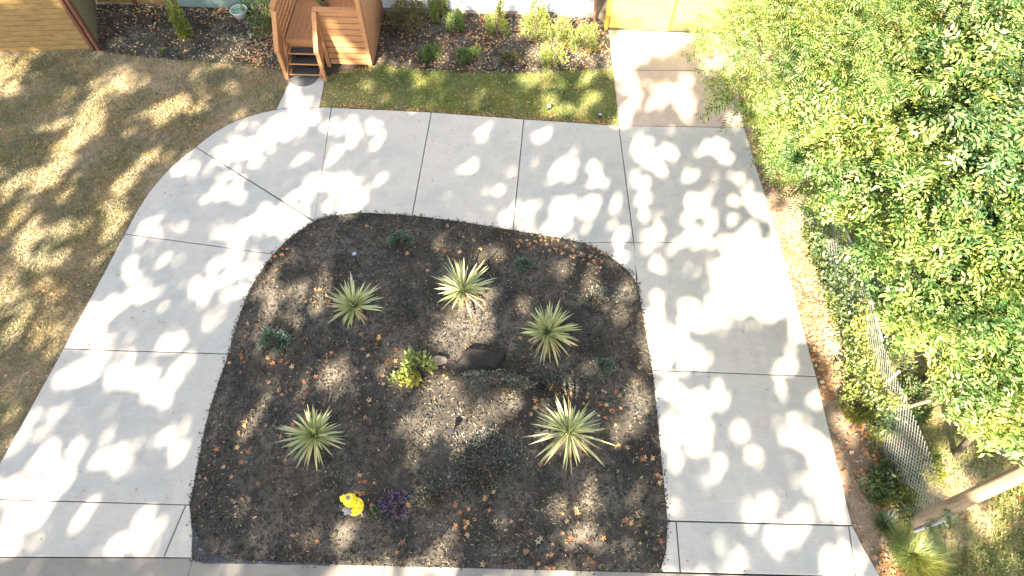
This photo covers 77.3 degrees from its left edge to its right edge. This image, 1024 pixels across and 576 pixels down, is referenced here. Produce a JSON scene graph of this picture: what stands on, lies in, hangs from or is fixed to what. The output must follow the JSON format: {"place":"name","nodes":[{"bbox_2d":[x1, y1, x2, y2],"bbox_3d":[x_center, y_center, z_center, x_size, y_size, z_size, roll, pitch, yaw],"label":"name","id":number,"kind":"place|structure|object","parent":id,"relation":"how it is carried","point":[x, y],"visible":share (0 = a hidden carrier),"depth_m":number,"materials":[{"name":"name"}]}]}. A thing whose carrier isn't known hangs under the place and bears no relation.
{"place":"outdoors","nodes":[
{"label":"outdoors","id":0,"kind":"place"},
{"bbox_2d":[0,48,291,462],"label":"dry lawn","id":1,"kind":"structure","parent":0,"point":[132,77],"depth_m":14.50,"materials":[{"name":"brown plant"}]},
{"bbox_2d":[0,0,100,51],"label":"board fence","id":2,"kind":"object","parent":1,"relation":"on","point":[34,25],"visible":1,"depth_m":15.83,"materials":[{"name":"brown wood"}]},
{"bbox_2d":[0,558,744,575],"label":"pavement","id":3,"kind":"structure","parent":0,"point":[97,567],"depth_m":10.09,"materials":[{"name":"concrete"}]},
{"bbox_2d":[95,0,760,32],"bbox_3d":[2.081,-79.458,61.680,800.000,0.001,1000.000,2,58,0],"label":"ground","id":4,"kind":"structure","parent":0,"point":[601,9],"depth_m":17.59,"materials":[{"name":"beige concrete"}]},
{"bbox_2d":[96,3,297,70],"bbox_3d":[-8.491,-6.585,16.817,6.120,0.176,2.760,2,58,0],"label":"mulch bed","id":5,"kind":"object","parent":4,"relation":"on","point":[138,31],"visible":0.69,"depth_m":16.73,"materials":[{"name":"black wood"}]},
{"bbox_2d":[71,0,97,41],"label":"board fence","id":6,"kind":"object","parent":5,"relation":"on","point":[86,9],"visible":0.75,"depth_m":16.51,"materials":[{"name":"green wood"}]},
{"bbox_2d":[97,0,175,6],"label":"board fence","id":7,"kind":"object","parent":5,"relation":"on","point":[135,2],"visible":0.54,"depth_m":17.40,"materials":[{"name":"brown wood"}]},
{"bbox_2d":[164,0,194,39],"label":"slender evergreen","id":8,"kind":"object","parent":5,"relation":"on","point":[179,22],"visible":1,"depth_m":16.35,"materials":[{"name":"green plant"}]},
{"bbox_2d":[96,3,296,69],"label":"leaf litter in left bed","id":9,"kind":"object","parent":5,"relation":"on","point":[147,14],"visible":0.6,"depth_m":16.83,"materials":[{"name":"brown plant"}]},
{"bbox_2d":[229,0,246,19],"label":"hose pot","id":10,"kind":"object","parent":5,"relation":"on","point":[236,12],"visible":0.87,"depth_m":17.10,"materials":[{"name":"ceramic"}]},
{"bbox_2d":[240,0,285,37],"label":"leggy bush","id":11,"kind":"object","parent":5,"relation":"on","point":[263,4],"visible":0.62,"depth_m":16.62,"materials":[{"name":"green plant"}]},
{"bbox_2d":[176,0,597,19],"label":"house","id":12,"kind":"structure","parent":4,"relation":"on","point":[580,8],"depth_m":17.25,"materials":[{"name":"grey paint"}]},
{"bbox_2d":[186,209,671,574],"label":"planting bed","id":13,"kind":"object","parent":4,"relation":"on","point":[581,538],"visible":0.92,"depth_m":11.37,"materials":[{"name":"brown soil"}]},
{"bbox_2d":[192,525,329,565],"bbox_3d":[-4.093,4.312,10.152,2.409,0.001,0.487,12,59,7],"label":"landscape fabric","id":14,"kind":"object","parent":13,"relation":"on","point":[215,559],"visible":1,"depth_m":10.14,"materials":[{"name":"black fabric"}]},
{"bbox_2d":[255,326,290,352],"bbox_3d":[-4.449,0.932,11.915,0.642,0.326,0.518,9,59,5],"label":"juniper","id":15,"kind":"object","parent":13,"relation":"on","point":[266,336],"visible":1,"depth_m":11.94,"materials":[{"name":"green plant"}]},
{"bbox_2d":[275,405,343,469],"bbox_3d":[-3.414,2.438,10.713,1.087,0.828,1.082,-33,64,-19],"label":"yucca","id":16,"kind":"object","parent":13,"relation":"on","point":[315,432],"visible":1,"depth_m":10.85,"materials":[{"name":"plant"}]},
{"bbox_2d":[339,493,363,515],"bbox_3d":[-2.574,3.419,10.189,0.328,0.666,0.329,-24,62,-15],"label":"fire hydrant","id":17,"kind":"object","parent":13,"relation":"on","point":[353,504],"visible":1,"depth_m":10.11,"materials":[{"name":"yellow metal"}]},
{"bbox_2d":[326,272,381,329],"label":"yucca","id":18,"kind":"object","parent":13,"relation":"on","point":[352,303],"visible":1,"depth_m":12.16,"materials":[{"name":"plant"}]},
{"bbox_2d":[375,489,413,520],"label":"purple perennial","id":19,"kind":"object","parent":13,"relation":"on","point":[400,499],"visible":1,"depth_m":10.50,"materials":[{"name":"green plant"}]},
{"bbox_2d":[384,368,411,386],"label":"leafy perennial","id":20,"kind":"object","parent":13,"relation":"on","point":[400,376],"visible":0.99,"depth_m":11.60,"materials":[{"name":"yellow plant"}]},
{"bbox_2d":[381,297,418,324],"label":"groundcover plant","id":21,"kind":"object","parent":13,"relation":"on","point":[409,304],"visible":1,"depth_m":12.40,"materials":[{"name":"green plant"}]},
{"bbox_2d":[387,228,415,246],"bbox_3d":[-2.280,-1.049,13.207,0.621,0.284,0.406,2,58,0],"label":"juniper","id":22,"kind":"object","parent":13,"relation":"on","point":[395,236],"visible":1,"depth_m":13.22,"materials":[{"name":"green plant"}]},
{"bbox_2d":[398,346,437,388],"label":"leafy perennial","id":23,"kind":"object","parent":13,"relation":"on","point":[410,358],"visible":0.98,"depth_m":11.72,"materials":[{"name":"green plant"}]},
{"bbox_2d":[191,217,666,571],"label":"straw bits","id":24,"kind":"object","parent":13,"relation":"on","point":[435,451],"visible":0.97,"depth_m":10.57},
{"bbox_2d":[196,214,664,570],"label":"leaf litter in island","id":25,"kind":"object","parent":13,"relation":"on","point":[408,505],"visible":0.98,"depth_m":10.98,"materials":[{"name":"brown plant"}]},
{"bbox_2d":[405,470,465,513],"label":"groundcover plant","id":26,"kind":"object","parent":13,"relation":"on","point":[433,502],"visible":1,"depth_m":10.62,"materials":[{"name":"green plant"}]},
{"bbox_2d":[429,356,447,365],"bbox_3d":[-1.367,1.343,11.852,0.352,0.120,0.182,2,58,0],"label":"stone","id":27,"kind":"object","parent":13,"relation":"on","point":[441,360],"visible":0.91,"depth_m":11.81,"materials":[{"name":"beige stone"}]},
{"bbox_2d":[429,256,494,318],"bbox_3d":[-0.943,-0.129,12.285,1.332,0.863,1.296,2,58,0],"label":"yucca","id":28,"kind":"object","parent":13,"relation":"on","point":[460,285],"visible":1,"depth_m":12.41,"materials":[{"name":"plant"}]},
{"bbox_2d":[456,348,505,373],"bbox_3d":[-0.598,1.382,11.856,0.981,0.289,0.492,4,59,1],"label":"boulder","id":29,"kind":"object","parent":13,"relation":"on","point":[480,359],"visible":0.81,"depth_m":11.76,"materials":[{"name":"stone"}]},
{"bbox_2d":[448,424,532,498],"bbox_3d":[-0.413,2.908,10.940,1.514,0.121,1.189,-16,60,-11],"label":"groundcover plant","id":30,"kind":"object","parent":13,"relation":"on","point":[468,475],"visible":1,"depth_m":10.90,"materials":[{"name":"green plant"}]},
{"bbox_2d":[461,368,537,397],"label":"dried plant","id":31,"kind":"object","parent":13,"relation":"on","point":[495,376],"visible":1,"depth_m":11.52,"materials":[{"name":"grey plant"}]},
{"bbox_2d":[513,257,534,272],"bbox_3d":[0.252,-0.493,12.944,0.466,0.245,0.393,2,58,0],"label":"juniper","id":32,"kind":"object","parent":13,"relation":"on","point":[528,263],"visible":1,"depth_m":12.94,"materials":[{"name":"green plant"}]},
{"bbox_2d":[516,300,581,365],"bbox_3d":[0.743,0.742,11.798,1.154,0.809,1.319,-19,61,-12],"label":"yucca","id":33,"kind":"object","parent":13,"relation":"on","point":[548,324],"visible":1,"depth_m":11.88,"materials":[{"name":"plant"}]},
{"bbox_2d":[522,369,589,404],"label":"groundcover plant","id":34,"kind":"object","parent":13,"relation":"on","point":[546,380],"visible":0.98,"depth_m":11.66,"materials":[{"name":"green plant"}]},
{"bbox_2d":[516,234,610,268],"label":"leaf litter by island edge","id":35,"kind":"object","parent":13,"relation":"on","point":[560,250],"visible":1,"depth_m":13.29,"materials":[{"name":"brown plant"}]},
{"bbox_2d":[525,394,614,474],"bbox_3d":[0.925,2.416,10.751,1.461,0.822,1.388,-13,60,-9],"label":"yucca","id":36,"kind":"object","parent":13,"relation":"on","point":[569,427],"visible":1,"depth_m":10.90,"materials":[{"name":"plant"}]},
{"bbox_2d":[575,284,619,307],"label":"groundcover plant","id":37,"kind":"object","parent":13,"relation":"on","point":[602,293],"visible":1,"depth_m":12.62,"materials":[{"name":"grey plant"}]},
{"bbox_2d":[593,357,614,375],"bbox_3d":[1.698,1.424,11.793,0.404,0.214,0.380,2,58,0],"label":"juniper","id":38,"kind":"object","parent":13,"relation":"on","point":[602,362],"visible":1,"depth_m":11.79,"materials":[{"name":"green plant"}]},
{"bbox_2d":[857,273,895,312],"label":"vine","id":39,"kind":"object","parent":4,"relation":"on","point":[882,299],"visible":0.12,"depth_m":12.62,"materials":[{"name":"green plant"}]},
{"bbox_2d":[867,439,922,488],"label":"vine","id":40,"kind":"object","parent":4,"relation":"on","point":[894,461],"visible":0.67,"depth_m":10.93,"materials":[{"name":"green plant"}]},
{"bbox_2d":[871,333,925,392],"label":"vine","id":41,"kind":"object","parent":4,"relation":"on","point":[887,342],"visible":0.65,"depth_m":11.75,"materials":[{"name":"green plant"}]},
{"bbox_2d":[0,29,861,575],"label":"subsoil","id":42,"kind":"structure","parent":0,"point":[332,69],"depth_m":14.71,"materials":[{"name":"soil"}]},
{"bbox_2d":[269,0,383,81],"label":"porch","id":43,"kind":"object","parent":42,"relation":"on","point":[336,25],"visible":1,"depth_m":15.77,"materials":[{"name":"brown wood"}]},
{"bbox_2d":[375,11,612,73],"bbox_3d":[-0.494,-6.548,16.907,6.300,0.186,2.880,2,58,0],"label":"mulch bed by porch","id":44,"kind":"object","parent":42,"relation":"on","point":[435,28],"visible":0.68,"depth_m":16.68,"materials":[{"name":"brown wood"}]},
{"bbox_2d":[382,0,430,33],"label":"olive bush","id":45,"kind":"object","parent":44,"relation":"on","point":[403,6],"visible":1,"depth_m":16.71,"materials":[{"name":"green plant"}]},
{"bbox_2d":[416,43,441,62],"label":"tuft","id":46,"kind":"object","parent":44,"relation":"on","point":[430,50],"visible":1,"depth_m":16.24,"materials":[{"name":"green plant"}]},
{"bbox_2d":[426,0,450,22],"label":"round bush","id":47,"kind":"object","parent":44,"relation":"on","point":[436,5],"visible":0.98,"depth_m":17.04,"materials":[{"name":"green plant"}]},
{"bbox_2d":[445,5,464,32],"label":"upright bush","id":48,"kind":"object","parent":44,"relation":"on","point":[458,22],"visible":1,"depth_m":16.74,"materials":[{"name":"green plant"}]},
{"bbox_2d":[454,46,481,64],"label":"tuft","id":49,"kind":"object","parent":44,"relation":"on","point":[465,54],"visible":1,"depth_m":16.21,"materials":[{"name":"green plant"}]},
{"bbox_2d":[377,11,610,72],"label":"leaf litter in porch bed","id":50,"kind":"object","parent":44,"relation":"on","point":[490,44],"visible":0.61,"depth_m":16.70,"materials":[{"name":"brown plant"}]},
{"bbox_2d":[484,0,510,35],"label":"upright bush","id":51,"kind":"object","parent":44,"relation":"on","point":[496,24],"visible":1,"depth_m":16.70,"materials":[{"name":"green plant"}]},
{"bbox_2d":[500,50,521,63],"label":"tuft","id":52,"kind":"object","parent":44,"relation":"on","point":[509,57],"visible":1,"depth_m":16.27,"materials":[{"name":"green plant"}]},
{"bbox_2d":[518,0,549,42],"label":"spreading bush","id":53,"kind":"object","parent":44,"relation":"on","point":[539,19],"visible":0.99,"depth_m":16.51,"materials":[{"name":"green plant"}]},
{"bbox_2d":[538,41,569,69],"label":"round bush","id":54,"kind":"object","parent":44,"relation":"on","point":[547,52],"visible":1,"depth_m":16.10,"materials":[{"name":"green plant"}]},
{"bbox_2d":[541,12,573,48],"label":"round bush","id":55,"kind":"object","parent":44,"relation":"on","point":[554,29],"visible":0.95,"depth_m":16.54,"materials":[{"name":"green plant"}]},
{"bbox_2d":[568,21,600,55],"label":"round bush","id":56,"kind":"object","parent":44,"relation":"on","point":[582,30],"visible":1,"depth_m":16.39,"materials":[{"name":"green plant"}]},
{"bbox_2d":[604,0,793,30],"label":"fence","id":57,"kind":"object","parent":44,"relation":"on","point":[666,14],"depth_m":16.78,"materials":[{"name":"yellow wood"}]},
{"bbox_2d":[732,32,909,575],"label":"soil strip","id":58,"kind":"object","parent":42,"relation":"on","point":[854,496],"visible":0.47,"depth_m":11.98,"materials":[{"name":"brown soil"}]},
{"bbox_2d":[801,163,840,250],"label":"climbing vine","id":59,"kind":"object","parent":58,"relation":"on","point":[818,232],"visible":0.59,"depth_m":13.13,"materials":[{"name":"green plant"}]},
{"bbox_2d":[801,196,845,242],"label":"vine","id":60,"kind":"object","parent":58,"relation":"on","point":[804,215],"visible":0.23,"depth_m":13.56,"materials":[{"name":"green plant"}]},
{"bbox_2d":[824,291,852,333],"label":"vine","id":61,"kind":"object","parent":58,"relation":"on","point":[831,304],"visible":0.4,"depth_m":12.53,"materials":[{"name":"green plant"}]},
{"bbox_2d":[733,31,945,575],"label":"leaf litter on strip","id":62,"kind":"object","parent":58,"relation":"on","point":[886,564],"visible":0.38,"depth_m":12.14,"materials":[{"name":"brown plant"}]},
{"bbox_2d":[679,0,1020,201],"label":"fine leaved tree","id":63,"kind":"object","parent":58,"relation":"on","point":[760,93],"visible":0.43,"depth_m":10.19,"materials":[{"name":"green plant"}]},
{"bbox_2d":[837,378,874,427],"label":"vine","id":64,"kind":"object","parent":58,"relation":"on","point":[854,390],"visible":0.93,"depth_m":11.55,"materials":[{"name":"green plant"}]},
{"bbox_2d":[831,297,881,346],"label":"vine","id":65,"kind":"object","parent":58,"relation":"on","point":[838,340],"visible":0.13,"depth_m":12.24,"materials":[{"name":"green plant"}]},
{"bbox_2d":[829,347,894,389],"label":"vine","id":66,"kind":"object","parent":58,"relation":"on","point":[845,368],"visible":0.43,"depth_m":11.84,"materials":[{"name":"green plant"}]},
{"bbox_2d":[795,175,953,532],"bbox_3d":[6.439,0.598,11.928,0.148,1.250,7.445,-1,59,-1],"label":"chain link fence","id":67,"kind":"object","parent":58,"relation":"on","point":[938,522],"visible":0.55,"depth_m":10.83,"materials":[{"name":"grey metal"}]},
{"bbox_2d":[807,235,844,287],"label":"vine","id":68,"kind":"object","parent":67,"relation":"attached to","point":[813,248],"visible":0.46,"depth_m":13.08,"materials":[{"name":"green plant"}]},
{"bbox_2d":[804,229,885,328],"bbox_3d":[6.420,-0.235,12.356,0.771,1.476,2.014,2,58,0],"label":"climbing vine","id":69,"kind":"object","parent":67,"relation":"attached to","point":[843,292],"visible":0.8,"depth_m":12.27,"materials":[{"name":"green plant"}]},
{"bbox_2d":[834,303,911,422],"bbox_3d":[6.414,1.385,11.461,0.742,1.250,2.015,2,58,0],"label":"climbing vine","id":70,"kind":"object","parent":67,"relation":"attached to","point":[865,346],"visible":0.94,"depth_m":11.44,"materials":[{"name":"green plant"}]},
{"bbox_2d":[882,481,929,514],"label":"vine","id":71,"kind":"object","parent":67,"relation":"attached to","point":[906,494],"visible":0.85,"depth_m":10.50,"materials":[{"name":"green plant"}]},
{"bbox_2d":[867,407,962,536],"bbox_3d":[6.488,2.928,10.426,0.561,1.454,2.016,-3,59,-3],"label":"climbing vine","id":72,"kind":"object","parent":67,"relation":"attached to","point":[904,512],"visible":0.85,"depth_m":10.68,"materials":[{"name":"green plant"}]},
{"bbox_2d":[856,465,896,508],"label":"vine","id":73,"kind":"object","parent":58,"relation":"on","point":[881,485],"visible":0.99,"depth_m":10.75,"materials":[{"name":"green plant"}]},
{"bbox_2d":[856,407,901,449],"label":"vine","id":74,"kind":"object","parent":58,"relation":"on","point":[869,419],"visible":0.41,"depth_m":11.28,"materials":[{"name":"green plant"}]},
{"bbox_2d":[867,504,906,543],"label":"grass clump","id":75,"kind":"object","parent":58,"relation":"on","point":[882,517],"visible":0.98,"depth_m":10.51,"materials":[{"name":"green plant"}]},
{"bbox_2d":[904,463,1023,529],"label":"utility pole","id":76,"kind":"object","parent":58,"relation":"on","point":[991,487],"visible":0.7,"depth_m":9.06,"materials":[{"name":"brown wood"}]},
{"bbox_2d":[0,76,878,575],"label":"driveway","id":77,"kind":"structure","parent":0,"point":[192,272],"depth_m":12.57,"materials":[{"name":"concrete"}]},
{"bbox_2d":[289,76,317,86],"bbox_3d":[-5.214,-5.128,15.908,0.720,0.014,0.342,2,58,0],"label":"doormat","id":78,"kind":"object","parent":77,"relation":"on","point":[301,81],"visible":1,"depth_m":15.91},
{"bbox_2d":[18,118,846,571],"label":"leaf litter on driveway","id":79,"kind":"object","parent":77,"relation":"on","point":[432,178],"visible":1,"depth_m":13.04,"materials":[{"name":"brown plant"}]},
{"bbox_2d":[321,64,619,125],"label":"green lawn","id":80,"kind":"structure","parent":0,"point":[348,98],"depth_m":15.80,"materials":[{"name":"green plant"}]},
{"bbox_2d":[320,65,617,124],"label":"leaf litter on green lawn","id":81,"kind":"object","parent":80,"relation":"on","point":[452,88],"visible":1,"depth_m":15.83,"materials":[{"name":"plant"}]},
{"bbox_2d":[333,101,617,124],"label":"leaf litter by green lawn edge","id":82,"kind":"object","parent":80,"relation":"on","point":[525,115],"visible":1,"depth_m":15.45,"materials":[{"name":"plant"}]},
{"bbox_2d":[608,30,743,127],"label":"driveway","id":83,"kind":"structure","parent":0,"point":[656,78],"depth_m":16.12,"materials":[{"name":"concrete"}]},
{"bbox_2d":[776,29,1023,575],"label":"rough lawn","id":84,"kind":"structure","parent":0,"point":[979,507],"depth_m":10.90,"materials":[{"name":"green plant"}]},
{"bbox_2d":[736,2,930,256],"bbox_3d":[5.764,-2.624,11.475,3.405,5.595,3.744,31,63,17],"label":"fine leaved tree","id":85,"kind":"object","parent":84,"relation":"on","point":[778,158],"visible":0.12,"depth_m":10.79,"materials":[{"name":"green plant"}]},
{"bbox_2d":[771,0,1023,204],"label":"broad tree","id":86,"kind":"object","parent":84,"relation":"on","point":[886,75],"visible":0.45,"depth_m":8.59,"materials":[{"name":"green plant"}]},
{"bbox_2d":[789,0,1023,302],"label":"broad tree","id":87,"kind":"object","parent":84,"relation":"on","point":[862,190],"visible":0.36,"depth_m":8.37,"materials":[{"name":"green plant"}]},
{"bbox_2d":[886,376,939,427],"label":"vine","id":88,"kind":"object","parent":84,"relation":"on","point":[922,416],"visible":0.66,"depth_m":11.40,"materials":[{"name":"green plant"}]},
{"bbox_2d":[882,517,957,575],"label":"grass clump","id":89,"kind":"object","parent":84,"relation":"on","point":[931,560],"visible":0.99,"depth_m":10.22,"materials":[{"name":"green plant"}]},
{"bbox_2d":[896,441,948,485],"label":"vine","id":90,"kind":"object","parent":84,"relation":"on","point":[942,474],"visible":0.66,"depth_m":10.96,"materials":[{"name":"green plant"}]},
{"bbox_2d":[833,216,1023,575],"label":"leaf litter on rough lawn","id":91,"kind":"object","parent":84,"relation":"on","point":[962,518],"visible":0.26,"depth_m":10.79,"materials":[{"name":"brown plant"}]},
{"bbox_2d":[838,171,1023,391],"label":"broad tree","id":92,"kind":"object","parent":84,"relation":"on","point":[910,226],"visible":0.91,"depth_m":7.49,"materials":[{"name":"green plant"}]},
{"bbox_2d":[862,203,1022,350],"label":"broad tree","id":93,"kind":"object","parent":84,"relation":"on","point":[939,282],"visible":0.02,"depth_m":9.59,"materials":[{"name":"green plant"}]},
{"bbox_2d":[870,0,1023,311],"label":"broad tree","id":94,"kind":"object","parent":84,"relation":"on","point":[997,170],"visible":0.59,"depth_m":7.33,"materials":[{"name":"green plant"}]},
{"bbox_2d":[925,285,1023,469],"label":"broad tree","id":95,"kind":"object","parent":84,"relation":"on","point":[987,413],"visible":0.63,"depth_m":7.58,"materials":[{"name":"green plant"}]},
{"bbox_2d":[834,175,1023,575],"bbox_3d":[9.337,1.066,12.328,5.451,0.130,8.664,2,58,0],"label":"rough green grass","id":96,"kind":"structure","parent":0,"point":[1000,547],"depth_m":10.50,"materials":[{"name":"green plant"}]},
{"bbox_2d":[896,378,975,411],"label":"dead branch","id":97,"kind":"object","parent":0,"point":[926,401],"visible":0.23,"depth_m":11.14,"materials":[{"name":"wood"}]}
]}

